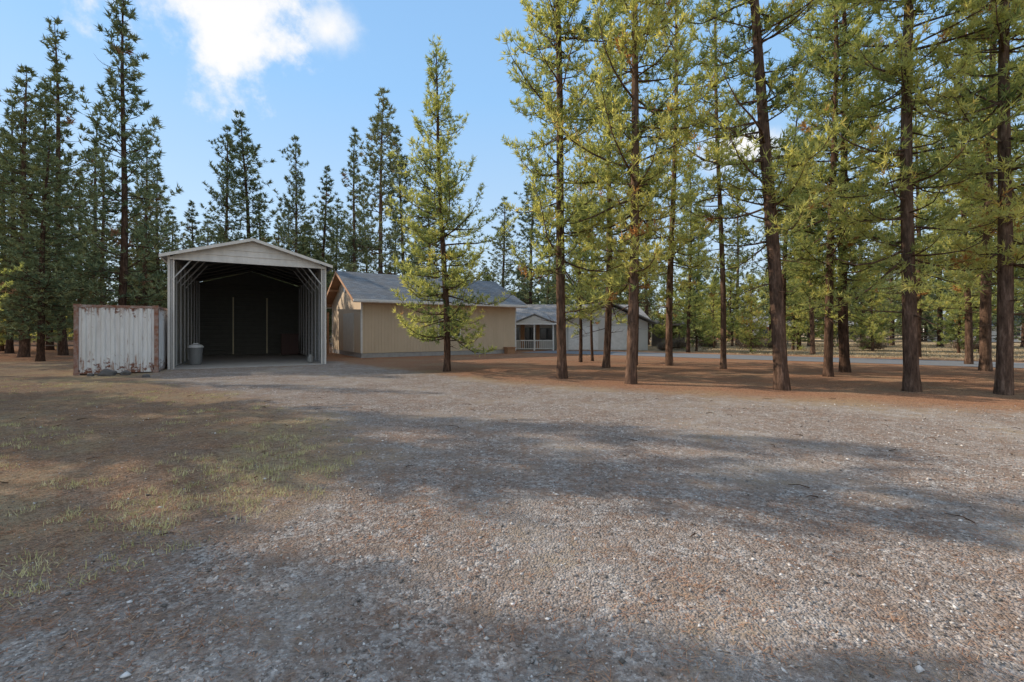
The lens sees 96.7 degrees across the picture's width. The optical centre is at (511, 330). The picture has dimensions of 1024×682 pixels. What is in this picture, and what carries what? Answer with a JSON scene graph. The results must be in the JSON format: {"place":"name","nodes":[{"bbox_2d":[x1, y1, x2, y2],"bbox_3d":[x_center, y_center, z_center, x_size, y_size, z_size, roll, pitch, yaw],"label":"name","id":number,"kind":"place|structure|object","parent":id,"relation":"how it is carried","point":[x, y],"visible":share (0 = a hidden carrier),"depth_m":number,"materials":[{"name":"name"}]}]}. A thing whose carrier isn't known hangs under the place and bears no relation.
{"place":"outdoors","nodes":[
{"label":"outdoors","id":0,"kind":"place"},
{"bbox_2d":[0,391,1019,536],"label":"fallen twigs","id":1,"kind":"object","parent":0,"point":[627,440],"visible":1,"depth_m":6.02,"materials":[{"name":"brown wood"}]},
{"bbox_2d":[0,333,1023,681],"bbox_3d":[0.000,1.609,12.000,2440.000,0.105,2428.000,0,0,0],"label":"ground","id":2,"kind":"structure","parent":0,"point":[358,383],"depth_m":3.89,"materials":[{"name":"grey gravel"}]},
{"bbox_2d":[0,128,20,350],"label":"pine tree","id":3,"kind":"object","parent":2,"relation":"on","point":[2,347],"visible":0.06,"depth_m":36.05,"materials":[{"name":"green plant"}]},
{"bbox_2d":[0,259,24,310],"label":"pine tree","id":4,"kind":"object","parent":2,"relation":"on","point":[8,284],"visible":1,"depth_m":17.47,"materials":[{"name":"green plant"}]},
{"bbox_2d":[0,132,30,300],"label":"pine tree","id":5,"kind":"object","parent":2,"relation":"on","point":[8,219],"visible":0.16,"depth_m":30.73,"materials":[{"name":"green plant"}]},
{"bbox_2d":[0,98,72,352],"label":"pine tree","id":6,"kind":"object","parent":2,"relation":"on","point":[9,346],"visible":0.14,"depth_m":32.87,"materials":[{"name":"green plant"}]},
{"bbox_2d":[0,81,91,349],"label":"pine tree","id":7,"kind":"object","parent":2,"relation":"on","point":[38,128],"visible":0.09,"depth_m":37.65,"materials":[{"name":"green plant"}]},
{"bbox_2d":[0,133,110,361],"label":"pine tree","id":8,"kind":"object","parent":2,"relation":"on","point":[40,303],"visible":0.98,"depth_m":23.94,"materials":[{"name":"green plant"}]},
{"bbox_2d":[0,64,112,356],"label":"pine tree","id":9,"kind":"object","parent":2,"relation":"on","point":[24,171],"visible":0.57,"depth_m":27.82,"materials":[{"name":"green plant"}]},
{"bbox_2d":[0,15,112,354],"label":"pine tree","id":10,"kind":"object","parent":2,"relation":"on","point":[57,91],"visible":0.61,"depth_m":29.86,"materials":[{"name":"green plant"}]},
{"bbox_2d":[54,169,129,339],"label":"pine tree","id":11,"kind":"object","parent":2,"relation":"on","point":[79,228],"visible":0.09,"depth_m":42.08,"materials":[{"name":"green plant"}]},
{"bbox_2d":[62,107,131,305],"bbox_3d":[-33.145,-8.052,36.181,4.953,19.510,4.788,1,-1,-10],"label":"pine tree","id":12,"kind":"object","parent":2,"relation":"on","point":[92,181],"visible":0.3,"depth_m":36.01,"materials":[{"name":"green plant"}]},
{"bbox_2d":[66,150,136,316],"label":"pine tree","id":13,"kind":"object","parent":2,"relation":"on","point":[103,224],"visible":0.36,"depth_m":33.08,"materials":[{"name":"green plant"}]},
{"bbox_2d":[73,304,167,374],"bbox_3d":[-16.288,0.315,19.663,2.460,2.590,6.083,0,0,-30],"label":"shipping container","id":14,"kind":"object","parent":2,"relation":"on","point":[119,338],"visible":0.77,"depth_m":17.09,"materials":[{"name":"white metal"}]},
{"bbox_2d":[56,0,206,307],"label":"pine tree","id":15,"kind":"object","parent":2,"relation":"on","point":[125,276],"visible":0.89,"depth_m":26.79,"materials":[{"name":"green plant"}]},
{"bbox_2d":[112,186,167,302],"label":"pine tree","id":16,"kind":"object","parent":2,"relation":"on","point":[135,243],"visible":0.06,"depth_m":45.67,"materials":[{"name":"green plant"}]},
{"bbox_2d":[105,128,185,305],"bbox_3d":[-30.666,-7.777,38.288,6.738,18.952,5.939,0,-1,-20],"label":"pine tree","id":17,"kind":"object","parent":2,"relation":"on","point":[144,289],"visible":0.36,"depth_m":38.07,"materials":[{"name":"green plant"}]},
{"bbox_2d":[127,161,186,308],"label":"pine tree","id":18,"kind":"object","parent":2,"relation":"on","point":[160,196],"visible":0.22,"depth_m":39.72,"materials":[{"name":"green plant"}]},
{"bbox_2d":[150,216,185,305],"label":"pine tree","id":19,"kind":"object","parent":2,"relation":"on","point":[175,238],"visible":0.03,"depth_m":49.81,"materials":[{"name":"green plant"}]},
{"bbox_2d":[0,376,360,607],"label":"grass tufts","id":20,"kind":"object","parent":2,"relation":"on","point":[23,570],"visible":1,"depth_m":4.67,"materials":[{"name":"green plant"}]},
{"bbox_2d":[174,199,204,281],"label":"pine tree","id":21,"kind":"object","parent":2,"relation":"on","point":[192,227],"visible":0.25,"depth_m":43.49,"materials":[{"name":"green plant"}]},
{"bbox_2d":[195,215,218,280],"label":"pine tree","id":22,"kind":"object","parent":2,"relation":"on","point":[208,239],"visible":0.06,"depth_m":49.62,"materials":[{"name":"green plant"}]},
{"bbox_2d":[182,124,267,281],"bbox_3d":[-24.997,-8.231,40.042,6.963,19.865,6.138,0,0,-30],"label":"pine tree","id":23,"kind":"object","parent":2,"relation":"on","point":[228,168],"visible":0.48,"depth_m":39.69,"materials":[{"name":"green plant"}]},
{"bbox_2d":[200,108,282,281],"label":"pine tree","id":24,"kind":"object","parent":2,"relation":"on","point":[244,187],"visible":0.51,"depth_m":41.73,"materials":[{"name":"green plant"}]},
{"bbox_2d":[159,238,332,369],"bbox_3d":[-14.727,-1.261,25.791,6.680,5.742,12.850,0,0,-30],"label":"metal carport","id":25,"kind":"object","parent":2,"relation":"on","point":[248,317],"visible":0.94,"depth_m":27.60,"materials":[{"name":"white paint"}]},
{"bbox_2d":[187,343,203,364],"bbox_3d":[-14.790,1.075,21.280,0.640,1.010,0.640,0,0,-30],"label":"trash can","id":26,"kind":"object","parent":25,"relation":"on","point":[195,351],"visible":0.98,"depth_m":21.08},
{"bbox_2d":[281,334,298,354],"bbox_3d":[-14.487,0.855,29.654,1.060,1.350,0.660,0,0,-30],"label":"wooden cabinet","id":27,"kind":"object","parent":25,"relation":"on","point":[289,344],"visible":1,"depth_m":29.36,"materials":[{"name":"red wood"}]},
{"bbox_2d":[252,195,271,277],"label":"pine tree","id":28,"kind":"object","parent":2,"relation":"on","point":[257,227],"visible":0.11,"depth_m":52.02,"materials":[{"name":"green plant"}]},
{"bbox_2d":[271,214,299,286],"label":"pine tree","id":29,"kind":"object","parent":2,"relation":"on","point":[277,232],"visible":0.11,"depth_m":45.95,"materials":[{"name":"green plant"}]},
{"bbox_2d":[271,204,300,251],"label":"pine tree","id":30,"kind":"object","parent":2,"relation":"on","point":[287,246],"visible":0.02,"depth_m":54.05,"materials":[{"name":"green plant"}]},
{"bbox_2d":[271,134,337,285],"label":"pine tree","id":31,"kind":"object","parent":2,"relation":"on","point":[295,201],"visible":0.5,"depth_m":41.79,"materials":[{"name":"green plant"}]},
{"bbox_2d":[283,165,344,338],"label":"pine tree","id":32,"kind":"object","parent":2,"relation":"on","point":[324,216],"visible":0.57,"depth_m":46.23,"materials":[{"name":"green plant"}]},
{"bbox_2d":[298,216,331,325],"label":"pine tree","id":33,"kind":"object","parent":2,"relation":"on","point":[311,226],"visible":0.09,"depth_m":49.79,"materials":[{"name":"green plant"}]},
{"bbox_2d":[318,198,359,335],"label":"pine tree","id":34,"kind":"object","parent":2,"relation":"on","point":[337,208],"visible":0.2,"depth_m":53.11,"materials":[{"name":"green plant"}]},
{"bbox_2d":[326,126,380,280],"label":"pine tree","id":35,"kind":"object","parent":2,"relation":"on","point":[353,249],"visible":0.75,"depth_m":41.80,"materials":[{"name":"green plant"}]},
{"bbox_2d":[345,189,378,272],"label":"pine tree","id":36,"kind":"object","parent":2,"relation":"on","point":[364,221],"visible":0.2,"depth_m":55.91,"materials":[{"name":"green plant"}]},
{"bbox_2d":[341,87,433,275],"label":"pine tree","id":37,"kind":"object","parent":2,"relation":"on","point":[383,126],"visible":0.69,"depth_m":42.76,"materials":[{"name":"green plant"}]},
{"bbox_2d":[378,129,430,274],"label":"pine tree","id":38,"kind":"object","parent":2,"relation":"on","point":[400,197],"visible":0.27,"depth_m":45.16,"materials":[{"name":"green plant"}]},
{"bbox_2d":[333,349,503,357],"bbox_3d":[-6.516,1.495,33.350,10.960,0.330,7.940,0,0,-33],"label":"foundation","id":39,"kind":"object","parent":2,"relation":"on","point":[396,354],"visible":0.36,"depth_m":29.18,"materials":[{"name":"concrete"}]},
{"bbox_2d":[332,283,514,352],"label":"walls","id":40,"kind":"structure","parent":39,"relation":"on","point":[383,332],"depth_m":29.22,"materials":[{"name":"beige"}]},
{"bbox_2d":[343,313,353,351],"bbox_3d":[-10.602,0.095,29.504,0.036,2.470,2.800,0,0,-33],"label":"garage door","id":41,"kind":"structure","parent":40,"relation":"attached to","point":[348,331],"depth_m":29.42,"materials":[{"name":"beige metal"}]},
{"bbox_2d":[326,271,526,308],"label":"roof","id":42,"kind":"structure","parent":40,"relation":"on","point":[365,286],"depth_m":30.35,"materials":[{"name":"grey"}]},
{"bbox_2d":[353,299,527,306],"bbox_3d":[-3.991,-1.756,29.462,12.200,0.120,0.108,0,0,-33],"label":"gutter","id":43,"kind":"object","parent":42,"relation":"attached to","point":[360,300],"visible":0.86,"depth_m":28.30,"materials":[{"name":"white metal"}]},
{"bbox_2d":[332,302,515,352],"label":"trim","id":44,"kind":"structure","parent":39,"relation":"on","point":[361,327],"depth_m":27.04,"materials":[{"name":"white wood"}]},
{"bbox_2d":[407,190,449,276],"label":"pine tree","id":45,"kind":"object","parent":2,"relation":"on","point":[423,221],"visible":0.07,"depth_m":49.64,"materials":[{"name":"green plant"}]},
{"bbox_2d":[385,34,518,371],"bbox_3d":[-2.350,-5.058,18.372,5.504,13.540,5.006,0,0,-10],"label":"pine tree","id":46,"kind":"object","parent":2,"relation":"on","point":[444,188],"visible":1,"depth_m":17.78,"materials":[{"name":"green plant"}]},
{"bbox_2d":[475,196,538,301],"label":"pine tree","id":47,"kind":"object","parent":2,"relation":"on","point":[502,271],"visible":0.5,"depth_m":51.53,"materials":[{"name":"green plant"}]},
{"bbox_2d":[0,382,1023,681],"bbox_3d":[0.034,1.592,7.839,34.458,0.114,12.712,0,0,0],"label":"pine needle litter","id":48,"kind":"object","parent":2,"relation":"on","point":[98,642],"visible":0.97,"depth_m":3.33,"materials":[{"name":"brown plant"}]},
{"bbox_2d":[5,222,1023,341],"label":"distant pine forest","id":49,"kind":"object","parent":2,"relation":"on","point":[931,331],"visible":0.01,"depth_m":71.80,"materials":[{"name":"green plant"}]},
{"bbox_2d":[505,160,569,303],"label":"pine tree","id":50,"kind":"object","parent":2,"relation":"on","point":[531,222],"visible":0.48,"depth_m":49.55,"materials":[{"name":"green plant"}]},
{"bbox_2d":[533,223,555,302],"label":"pine tree","id":51,"kind":"object","parent":2,"relation":"on","point":[548,292],"visible":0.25,"depth_m":57.80,"materials":[{"name":"green plant"}]},
{"bbox_2d":[515,323,626,350],"bbox_3d":[4.487,0.485,37.399,11.676,2.251,0.907,0,0,-8],"label":"porch and garage doors","id":52,"kind":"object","parent":2,"relation":"on","point":[618,340],"visible":0.62,"depth_m":37.89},
{"bbox_2d":[494,0,651,378],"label":"pine tree","id":53,"kind":"object","parent":2,"relation":"on","point":[552,17],"visible":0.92,"depth_m":15.07,"materials":[{"name":"green plant"}]},
{"bbox_2d":[516,305,647,349],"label":"walls","id":54,"kind":"structure","parent":2,"relation":"on","point":[643,337],"depth_m":38.08,"materials":[{"name":"grey"}]},
{"bbox_2d":[521,325,539,347],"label":"cedar panels","id":55,"kind":"object","parent":54,"relation":"attached to","point":[523,332],"visible":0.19,"depth_m":39.33,"materials":[{"name":"brown wood"}]},
{"bbox_2d":[516,327,551,347],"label":"windows","id":56,"kind":"structure","parent":54,"relation":"attached to","point":[545,333],"depth_m":39.35,"materials":[{"name":"black glass"}]},
{"bbox_2d":[516,302,657,323],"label":"roof","id":57,"kind":"structure","parent":54,"relation":"on","point":[545,311],"depth_m":41.14,"materials":[{"name":"grey"}]},
{"bbox_2d":[516,315,551,322],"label":"porch gable","id":58,"kind":"structure","parent":57,"relation":"attached to","point":[534,319],"depth_m":36.90,"materials":[{"name":"grey"}]},
{"bbox_2d":[552,196,615,304],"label":"pine tree","id":59,"kind":"object","parent":2,"relation":"on","point":[570,303],"visible":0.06,"depth_m":55.03,"materials":[{"name":"green plant"}]},
{"bbox_2d":[564,151,605,361],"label":"pine tree","id":60,"kind":"object","parent":2,"relation":"on","point":[588,319],"visible":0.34,"depth_m":23.34,"materials":[{"name":"green plant"}]},
{"bbox_2d":[581,142,616,360],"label":"pine tree","id":61,"kind":"object","parent":2,"relation":"on","point":[591,339],"visible":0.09,"depth_m":24.40,"materials":[{"name":"green plant"}]},
{"bbox_2d":[565,0,665,367],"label":"pine tree","id":62,"kind":"object","parent":2,"relation":"on","point":[608,325],"visible":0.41,"depth_m":19.66,"materials":[{"name":"green plant"}]},
{"bbox_2d":[539,0,734,383],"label":"pine tree","id":63,"kind":"object","parent":2,"relation":"on","point":[634,128],"visible":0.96,"depth_m":13.60,"materials":[{"name":"green plant"}]},
{"bbox_2d":[612,133,664,365],"bbox_3d":[5.810,-3.930,20.910,2.299,11.228,2.183,0,0,-28],"label":"pine tree","id":64,"kind":"object","parent":2,"relation":"on","point":[647,286],"visible":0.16,"depth_m":20.95,"materials":[{"name":"green plant"}]},
{"bbox_2d":[605,160,676,344],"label":"pine tree","id":65,"kind":"object","parent":2,"relation":"on","point":[649,299],"visible":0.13,"depth_m":51.40,"materials":[{"name":"green plant"}]},
{"bbox_2d":[649,270,686,341],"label":"pine tree","id":66,"kind":"object","parent":2,"relation":"on","point":[661,318],"visible":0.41,"depth_m":45.77,"materials":[{"name":"green plant"}]},
{"bbox_2d":[621,0,723,365],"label":"pine tree","id":67,"kind":"object","parent":2,"relation":"on","point":[671,244],"visible":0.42,"depth_m":21.03,"materials":[{"name":"green plant"}]},
{"bbox_2d":[651,320,699,346],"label":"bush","id":68,"kind":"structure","parent":2,"relation":"on","point":[655,340],"depth_m":48.63,"materials":[{"name":"green plant"}]},
{"bbox_2d":[674,271,716,350],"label":"pine tree","id":69,"kind":"object","parent":2,"relation":"on","point":[700,336],"visible":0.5,"depth_m":35.78,"materials":[{"name":"green plant"}]},
{"bbox_2d":[666,150,725,352],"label":"pine tree","id":70,"kind":"object","parent":2,"relation":"on","point":[689,293],"visible":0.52,"depth_m":33.66,"materials":[{"name":"green plant"}]},
{"bbox_2d":[675,219,719,339],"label":"pine tree","id":71,"kind":"object","parent":2,"relation":"on","point":[705,277],"visible":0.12,"depth_m":57.45,"materials":[{"name":"green plant"}]},
{"bbox_2d":[667,0,756,368],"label":"pine tree","id":72,"kind":"object","parent":2,"relation":"on","point":[716,191],"visible":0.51,"depth_m":19.17,"materials":[{"name":"green plant"}]},
{"bbox_2d":[697,272,731,347],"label":"pine tree","id":73,"kind":"object","parent":2,"relation":"on","point":[715,277],"visible":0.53,"depth_m":41.70,"materials":[{"name":"green plant"}]},
{"bbox_2d":[706,263,750,345],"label":"pine tree","id":74,"kind":"object","parent":2,"relation":"on","point":[731,286],"visible":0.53,"depth_m":47.72,"materials":[{"name":"green plant"}]},
{"bbox_2d":[703,177,769,345],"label":"pine tree","id":75,"kind":"object","parent":2,"relation":"on","point":[731,250],"visible":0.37,"depth_m":49.75,"materials":[{"name":"green plant"}]},
{"bbox_2d":[729,334,770,347],"bbox_3d":[21.127,0.846,39.899,4.118,1.518,3.954,0,0,-33],"label":"dry bush","id":76,"kind":"object","parent":2,"relation":"on","point":[742,345],"visible":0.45,"depth_m":39.65,"materials":[{"name":"plant"}]},
{"bbox_2d":[733,273,771,351],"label":"pine tree","id":77,"kind":"object","parent":2,"relation":"on","point":[755,326],"visible":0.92,"depth_m":33.83,"materials":[{"name":"green plant"}]},
{"bbox_2d":[660,0,848,390],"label":"pine tree","id":78,"kind":"object","parent":2,"relation":"on","point":[768,167],"visible":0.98,"depth_m":12.46,"materials":[{"name":"green plant"}]},
{"bbox_2d":[752,226,788,340],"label":"pine tree","id":79,"kind":"object","parent":2,"relation":"on","point":[763,269],"visible":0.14,"depth_m":55.06,"materials":[{"name":"green plant"}]},
{"bbox_2d":[747,86,827,322],"bbox_3d":[16.537,-6.521,27.223,4.219,16.449,4.205,1,1,31],"label":"pine tree","id":80,"kind":"object","parent":2,"relation":"on","point":[797,113],"visible":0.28,"depth_m":26.82,"materials":[{"name":"green plant"}]},
{"bbox_2d":[768,258,824,349],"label":"pine tree","id":81,"kind":"object","parent":2,"relation":"on","point":[793,333],"visible":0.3,"depth_m":37.45,"materials":[{"name":"green plant"}]},
{"bbox_2d":[761,182,837,345],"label":"pine tree","id":82,"kind":"object","parent":2,"relation":"on","point":[808,336],"visible":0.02,"depth_m":47.78,"materials":[{"name":"green plant"}]},
{"bbox_2d":[781,159,827,349],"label":"pine tree","id":83,"kind":"object","parent":2,"relation":"on","point":[799,343],"visible":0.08,"depth_m":37.63,"materials":[{"name":"green plant"}]},
{"bbox_2d":[780,135,837,354],"bbox_3d":[19.974,-6.012,31.174,3.943,15.421,3.955,0,-2,-25],"label":"pine tree","id":84,"kind":"object","parent":2,"relation":"on","point":[812,337],"visible":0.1,"depth_m":30.99,"materials":[{"name":"green plant"}]},
{"bbox_2d":[685,335,955,345],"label":"rail fence","id":85,"kind":"object","parent":2,"relation":"on","point":[887,338],"visible":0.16,"depth_m":49.03,"materials":[{"name":"brown wood"}]},
{"bbox_2d":[740,0,919,376],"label":"pine tree","id":86,"kind":"object","parent":2,"relation":"on","point":[828,267],"visible":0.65,"depth_m":15.78,"materials":[{"name":"green plant"}]},
{"bbox_2d":[814,272,859,346],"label":"pine tree","id":87,"kind":"object","parent":2,"relation":"on","point":[834,328],"visible":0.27,"depth_m":45.66,"materials":[{"name":"green plant"}]},
{"bbox_2d":[816,150,900,339],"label":"pine tree","id":88,"kind":"object","parent":2,"relation":"on","point":[861,303],"visible":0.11,"depth_m":44.40,"materials":[{"name":"green plant"}]},
{"bbox_2d":[775,0,962,372],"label":"pine tree","id":89,"kind":"object","parent":2,"relation":"on","point":[844,351],"visible":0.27,"depth_m":17.57,"materials":[{"name":"green plant"}]},
{"bbox_2d":[853,336,891,348],"bbox_3d":[29.929,0.901,38.104,3.484,1.366,3.461,0,0,-18],"label":"dry bush","id":90,"kind":"object","parent":2,"relation":"on","point":[878,345],"visible":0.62,"depth_m":37.53,"materials":[{"name":"plant"}]},
{"bbox_2d":[848,266,899,350],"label":"pine tree","id":91,"kind":"object","parent":2,"relation":"on","point":[870,325],"visible":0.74,"depth_m":35.78,"materials":[{"name":"green plant"}]},
{"bbox_2d":[855,197,930,345],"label":"pine tree","id":92,"kind":"object","parent":2,"relation":"on","point":[896,327],"visible":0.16,"depth_m":49.76,"materials":[{"name":"green plant"}]},
{"bbox_2d":[801,0,1023,391],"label":"pine tree","id":93,"kind":"object","parent":2,"relation":"on","point":[904,63],"visible":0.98,"depth_m":11.96,"materials":[{"name":"green plant"}]},
{"bbox_2d":[863,75,971,356],"bbox_3d":[24.436,-6.952,28.136,5.298,17.336,5.334,-1,2,-6],"label":"pine tree","id":94,"kind":"object","parent":2,"relation":"on","point":[921,303],"visible":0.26,"depth_m":27.69,"materials":[{"name":"green plant"}]},
{"bbox_2d":[915,173,977,346],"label":"pine tree","id":95,"kind":"object","parent":2,"relation":"on","point":[939,316],"visible":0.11,"depth_m":45.81,"materials":[{"name":"green plant"}]},
{"bbox_2d":[895,0,1023,394],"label":"pine tree","id":96,"kind":"object","parent":2,"relation":"on","point":[1007,253],"visible":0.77,"depth_m":11.53,"materials":[{"name":"green plant"}]},
{"bbox_2d":[931,266,994,352],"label":"pine tree","id":97,"kind":"object","parent":2,"relation":"on","point":[952,332],"visible":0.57,"depth_m":33.05,"materials":[{"name":"green plant"}]},
{"bbox_2d":[915,29,1023,363],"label":"pine tree","id":98,"kind":"object","parent":2,"relation":"on","point":[967,301],"visible":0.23,"depth_m":21.91,"materials":[{"name":"green plant"}]},
{"bbox_2d":[928,145,1016,338],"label":"pine tree","id":99,"kind":"object","parent":2,"relation":"on","point":[994,319],"visible":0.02,"depth_m":41.95,"materials":[{"name":"green plant"}]},
{"bbox_2d":[925,0,1023,370],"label":"pine tree","id":100,"kind":"object","parent":2,"relation":"on","point":[985,363],"visible":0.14,"depth_m":18.25,"materials":[{"name":"green plant"}]},
{"bbox_2d":[941,119,1023,352],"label":"pine tree","id":101,"kind":"object","parent":2,"relation":"on","point":[973,299],"visible":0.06,"depth_m":32.67,"materials":[{"name":"green plant"}]},
{"bbox_2d":[987,18,1023,323],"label":"pine tree","id":102,"kind":"object","parent":2,"relation":"on","point":[1022,249],"visible":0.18,"depth_m":15.27,"materials":[{"name":"green plant"}]},
{"bbox_2d":[992,157,1023,346],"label":"pine tree","id":103,"kind":"object","parent":2,"relation":"on","point":[1022,327],"visible":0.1,"depth_m":45.04,"materials":[{"name":"green plant"}]},
{"bbox_2d":[0,0,1023,320],"label":"sky","id":104,"kind":"structure","parent":0,"point":[313,71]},
{"bbox_2d":[326,341,1023,361],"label":"dry meadow grass","id":105,"kind":"structure","parent":0,"point":[860,354],"depth_m":36.91,"materials":[{"name":"beige plant"}]},
{"bbox_2d":[521,350,1023,367],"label":"road","id":106,"kind":"structure","parent":0,"point":[888,361],"depth_m":26.33,"materials":[{"name":"grey asphalt"}]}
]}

